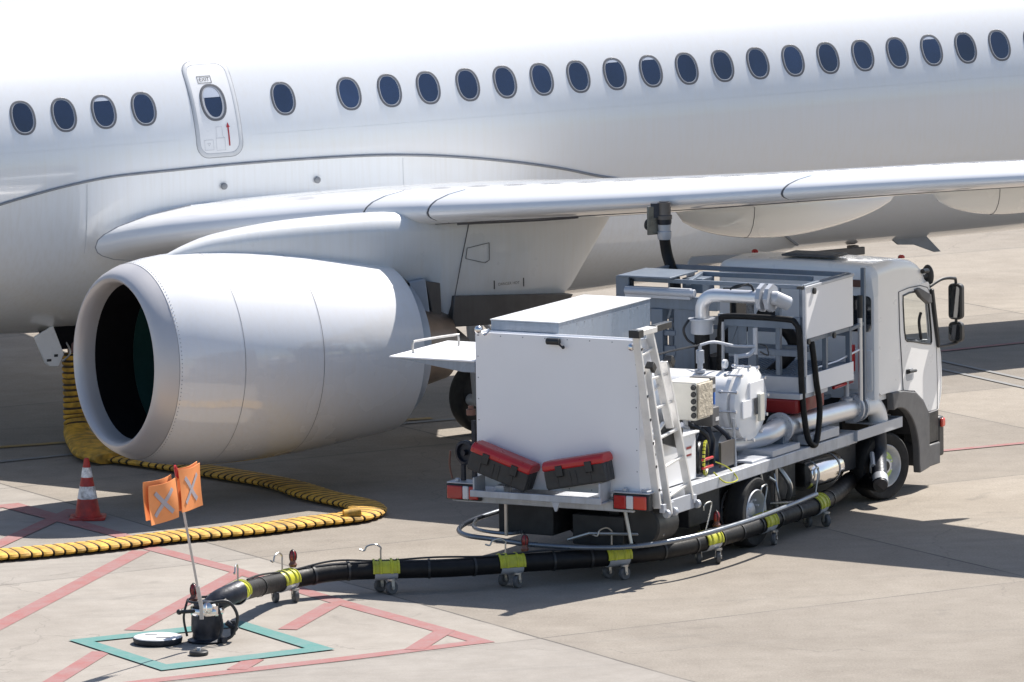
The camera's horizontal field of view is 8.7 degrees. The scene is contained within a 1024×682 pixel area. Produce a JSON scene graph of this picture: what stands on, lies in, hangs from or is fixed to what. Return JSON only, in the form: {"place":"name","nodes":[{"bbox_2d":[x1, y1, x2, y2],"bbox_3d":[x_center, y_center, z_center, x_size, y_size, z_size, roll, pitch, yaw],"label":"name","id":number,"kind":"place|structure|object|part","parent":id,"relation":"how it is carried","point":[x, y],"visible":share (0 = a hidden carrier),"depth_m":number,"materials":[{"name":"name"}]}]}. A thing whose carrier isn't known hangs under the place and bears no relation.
{"place":"outdoors","nodes":[
{"label":"outdoors","id":0,"kind":"place"},
{"bbox_2d":[0,229,1023,681],"bbox_3d":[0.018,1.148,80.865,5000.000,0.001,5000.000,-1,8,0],"label":"apron ground","id":1,"kind":"structure","parent":0,"point":[918,577],"depth_m":71.01,"materials":[{"name":"concrete"}]},
{"bbox_2d":[0,509,75,546],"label":"red marking","id":2,"kind":"object","parent":1,"relation":"on","point":[30,529],"visible":1,"depth_m":74.63,"materials":[{"name":"paint"}]},
{"bbox_2d":[0,503,131,536],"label":"red marking","id":3,"kind":"object","parent":1,"relation":"on","point":[27,509],"visible":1,"depth_m":75.03,"materials":[{"name":"paint"}]},
{"bbox_2d":[0,550,148,629],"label":"red marking","id":4,"kind":"object","parent":1,"relation":"on","point":[57,594],"visible":1,"depth_m":70.58,"materials":[{"name":"paint"}]},
{"bbox_2d":[43,651,107,681],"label":"red marking","id":5,"kind":"object","parent":1,"relation":"on","point":[75,667],"visible":1,"depth_m":66.03,"materials":[{"name":"paint"}]},
{"bbox_2d":[69,458,106,520],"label":"traffic cone","id":6,"kind":"object","parent":1,"relation":"on","point":[87,507],"visible":1,"depth_m":75.07,"materials":[{"name":"red plastic"}]},
{"bbox_2d":[133,632,182,646],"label":"pit lid","id":7,"kind":"object","parent":1,"relation":"on","point":[158,639],"visible":1,"depth_m":67.15,"materials":[{"name":"white metal"}]},
{"bbox_2d":[124,572,245,629],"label":"red marking","id":8,"kind":"object","parent":1,"relation":"on","point":[174,607],"visible":0.8,"depth_m":69.43,"materials":[{"name":"paint"}]},
{"bbox_2d":[0,352,386,559],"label":"air supply hose","id":9,"kind":"object","parent":1,"relation":"on","point":[82,440],"visible":0.87,"depth_m":75.61,"materials":[{"name":"yellow fabric"}]},
{"bbox_2d":[189,647,207,656],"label":"dust cap","id":10,"kind":"object","parent":1,"relation":"on","point":[198,652],"visible":1,"depth_m":66.53,"materials":[{"name":"grey metal"}]},
{"bbox_2d":[71,621,332,669],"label":"turquoise marking","id":11,"kind":"object","parent":1,"relation":"on","point":[308,646],"visible":0.92,"depth_m":66.86,"materials":[{"name":"paint"}]},
{"bbox_2d":[176,581,247,644],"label":"hydrant coupler","id":12,"kind":"object","parent":1,"relation":"on","point":[207,629],"visible":0.99,"depth_m":67.22,"materials":[{"name":"black metal"}]},
{"bbox_2d":[143,461,203,619],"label":"marker flag","id":13,"kind":"object","parent":12,"relation":"attached to","point":[163,501],"visible":1,"depth_m":65.89,"materials":[{"name":"orange fabric"}]},
{"bbox_2d":[0,417,432,447],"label":"yellow marking","id":14,"kind":"object","parent":1,"relation":"on","point":[65,441],"visible":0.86,"depth_m":80.83,"materials":[{"name":"paint"}]},
{"bbox_2d":[0,418,454,461],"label":"white marking","id":15,"kind":"object","parent":1,"relation":"on","point":[72,454],"visible":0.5,"depth_m":79.86,"materials":[{"name":"paint"}]},
{"bbox_2d":[228,659,263,669],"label":"red marking","id":16,"kind":"object","parent":1,"relation":"on","point":[245,664],"visible":1,"depth_m":66.00,"materials":[{"name":"paint"}]},
{"bbox_2d":[126,640,486,681],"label":"red marking","id":17,"kind":"object","parent":1,"relation":"on","point":[326,660],"visible":1,"depth_m":66.06,"materials":[{"name":"paint"}]},
{"bbox_2d":[279,603,342,629],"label":"red marking","id":18,"kind":"object","parent":1,"relation":"on","point":[310,616],"visible":1,"depth_m":68.65,"materials":[{"name":"paint"}]},
{"bbox_2d":[138,545,493,643],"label":"red marking","id":19,"kind":"object","parent":1,"relation":"on","point":[355,606],"visible":0.93,"depth_m":69.58,"materials":[{"name":"paint"}]},
{"bbox_2d":[405,629,454,649],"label":"red marking","id":20,"kind":"object","parent":1,"relation":"on","point":[431,638],"visible":1,"depth_m":67.21,"materials":[{"name":"paint"}]},
{"bbox_2d":[0,0,1023,464],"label":"airliner","id":21,"kind":"object","parent":1,"relation":"on","point":[238,230],"visible":0.97,"depth_m":80.30,"materials":[{"name":"white paint"}]},
{"bbox_2d":[10,100,35,134],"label":"window","id":22,"kind":"structure","parent":21,"relation":"in","point":[22,120],"depth_m":79.11,"materials":[{"name":"blue glass"}]},
{"bbox_2d":[34,326,70,365],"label":"service door","id":23,"kind":"structure","parent":21,"relation":"in","point":[47,341],"depth_m":80.79,"materials":[{"name":"paint"}]},
{"bbox_2d":[51,97,76,131],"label":"window","id":24,"kind":"structure","parent":21,"relation":"in","point":[66,120],"depth_m":79.40,"materials":[{"name":"blue glass"}]},
{"bbox_2d":[91,95,116,128],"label":"window","id":25,"kind":"structure","parent":21,"relation":"in","point":[104,114],"depth_m":79.69,"materials":[{"name":"blue glass"}]},
{"bbox_2d":[131,92,156,125],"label":"window","id":26,"kind":"structure","parent":21,"relation":"in","point":[144,111],"depth_m":79.96,"materials":[{"name":"blue glass"}]},
{"bbox_2d":[182,60,242,157],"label":"exit door","id":27,"kind":"structure","parent":21,"relation":"in","point":[215,102],"depth_m":80.47,"materials":[{"name":"paint"}]},
{"bbox_2d":[270,82,295,114],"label":"window","id":28,"kind":"structure","parent":21,"relation":"in","point":[284,101],"depth_m":80.96,"materials":[{"name":"blue glass"}]},
{"bbox_2d":[336,77,361,109],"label":"window","id":29,"kind":"structure","parent":21,"relation":"in","point":[348,91],"depth_m":81.44,"materials":[{"name":"blue glass"}]},
{"bbox_2d":[377,74,401,106],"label":"window","id":30,"kind":"structure","parent":21,"relation":"in","point":[389,90],"depth_m":81.74,"materials":[{"name":"blue glass"}]},
{"bbox_2d":[416,71,440,103],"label":"window","id":31,"kind":"structure","parent":21,"relation":"in","point":[429,91],"depth_m":82.02,"materials":[{"name":"blue glass"}]},
{"bbox_2d":[455,68,479,100],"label":"window","id":32,"kind":"structure","parent":21,"relation":"in","point":[466,82],"depth_m":82.32,"materials":[{"name":"blue glass"}]},
{"bbox_2d":[493,65,516,98],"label":"window","id":33,"kind":"structure","parent":21,"relation":"in","point":[504,84],"depth_m":82.60,"materials":[{"name":"blue glass"}]},
{"bbox_2d":[529,63,553,95],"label":"window","id":34,"kind":"structure","parent":21,"relation":"in","point":[541,76],"depth_m":82.88,"materials":[{"name":"blue glass"}]},
{"bbox_2d":[566,60,590,92],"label":"window","id":35,"kind":"structure","parent":21,"relation":"in","point":[579,81],"depth_m":83.17,"materials":[{"name":"blue glass"}]},
{"bbox_2d":[603,57,626,89],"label":"window","id":36,"kind":"structure","parent":21,"relation":"in","point":[613,72],"depth_m":83.43,"materials":[{"name":"blue glass"}]},
{"bbox_2d":[639,55,662,87],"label":"window","id":37,"kind":"structure","parent":21,"relation":"in","point":[651,68],"depth_m":83.72,"materials":[{"name":"blue glass"}]},
{"bbox_2d":[647,206,657,234],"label":"refuel door","id":38,"kind":"structure","parent":21,"relation":"in","point":[652,225],"depth_m":75.34,"materials":[{"name":"grey metal"}]},
{"bbox_2d":[644,201,680,287],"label":"fuelling hose","id":39,"kind":"object","parent":21,"relation":"hanging from","point":[664,235],"visible":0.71,"depth_m":75.35,"materials":[{"name":"black rubber"}]},
{"bbox_2d":[675,52,698,84],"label":"window","id":40,"kind":"structure","parent":21,"relation":"in","point":[687,70],"depth_m":84.00,"materials":[{"name":"blue glass"}]},
{"bbox_2d":[711,50,734,81],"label":"window","id":41,"kind":"structure","parent":21,"relation":"in","point":[721,63],"depth_m":84.27,"materials":[{"name":"blue glass"}]},
{"bbox_2d":[746,47,769,78],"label":"window","id":42,"kind":"structure","parent":21,"relation":"in","point":[757,64],"depth_m":84.56,"materials":[{"name":"blue glass"}]},
{"bbox_2d":[781,44,804,76],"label":"window","id":43,"kind":"structure","parent":21,"relation":"in","point":[792,59],"depth_m":84.83,"materials":[{"name":"blue glass"}]},
{"bbox_2d":[816,42,839,73],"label":"window","id":44,"kind":"structure","parent":21,"relation":"in","point":[828,61],"depth_m":85.12,"materials":[{"name":"blue glass"}]},
{"bbox_2d":[851,39,874,70],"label":"window","id":45,"kind":"structure","parent":21,"relation":"in","point":[863,59],"depth_m":85.39,"materials":[{"name":"blue glass"}]},
{"bbox_2d":[886,37,908,68],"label":"window","id":46,"kind":"structure","parent":21,"relation":"in","point":[895,49],"depth_m":85.68,"materials":[{"name":"blue glass"}]},
{"bbox_2d":[920,34,942,65],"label":"window","id":47,"kind":"structure","parent":21,"relation":"in","point":[931,54],"depth_m":85.95,"materials":[{"name":"blue glass"}]},
{"bbox_2d":[954,32,976,63],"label":"window","id":48,"kind":"structure","parent":21,"relation":"in","point":[965,51],"depth_m":86.23,"materials":[{"name":"blue glass"}]},
{"bbox_2d":[988,29,1010,60],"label":"window","id":49,"kind":"structure","parent":21,"relation":"in","point":[998,46],"depth_m":86.50,"materials":[{"name":"blue glass"}]},
{"bbox_2d":[233,466,887,604],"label":"inlet hose","id":50,"kind":"object","parent":1,"relation":"on","point":[380,571],"visible":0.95,"depth_m":70.23,"materials":[{"name":"black rubber"}]},
{"bbox_2d":[389,249,963,549],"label":"hydrant fuel truck","id":51,"kind":"object","parent":1,"relation":"on","point":[790,371],"visible":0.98,"depth_m":72.71,"materials":[{"name":"white metal"}]},
{"bbox_2d":[629,321,700,517],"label":"folding ladder","id":52,"kind":"object","parent":51,"relation":"attached to","point":[670,433],"visible":1,"depth_m":70.19,"materials":[{"name":"metal"}]},
{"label":"door","id":53,"kind":"part","parent":51,"relation":"part of","materials":[{"name":"grey metal"}]},
{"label":"rear window","id":54,"kind":"part","parent":51,"relation":"part of","materials":[{"name":"glass"}]},
{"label":"rear window","id":55,"kind":"part","parent":51,"relation":"part of","materials":[{"name":"black glass"}]},
{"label":"door","id":56,"kind":"part","parent":51,"relation":"part of","materials":[{"name":"white paint"}]},
{"bbox_2d":[940,341,1023,350],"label":"red marking","id":57,"kind":"object","parent":1,"relation":"on","point":[982,346],"visible":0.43,"depth_m":88.12,"materials":[{"name":"paint"}]},
{"bbox_2d":[941,360,1023,378],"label":"white marking","id":58,"kind":"object","parent":1,"relation":"on","point":[982,369],"visible":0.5,"depth_m":85.94,"materials":[{"name":"paint"}]},
{"bbox_2d":[942,368,1023,387],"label":"white marking","id":59,"kind":"object","parent":1,"relation":"on","point":[983,378],"visible":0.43,"depth_m":85.13,"materials":[{"name":"paint"}]},
{"bbox_2d":[944,442,1023,450],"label":"red marking","id":60,"kind":"object","parent":1,"relation":"on","point":[983,446],"visible":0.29,"depth_m":79.42,"materials":[{"name":"paint"}]}
]}

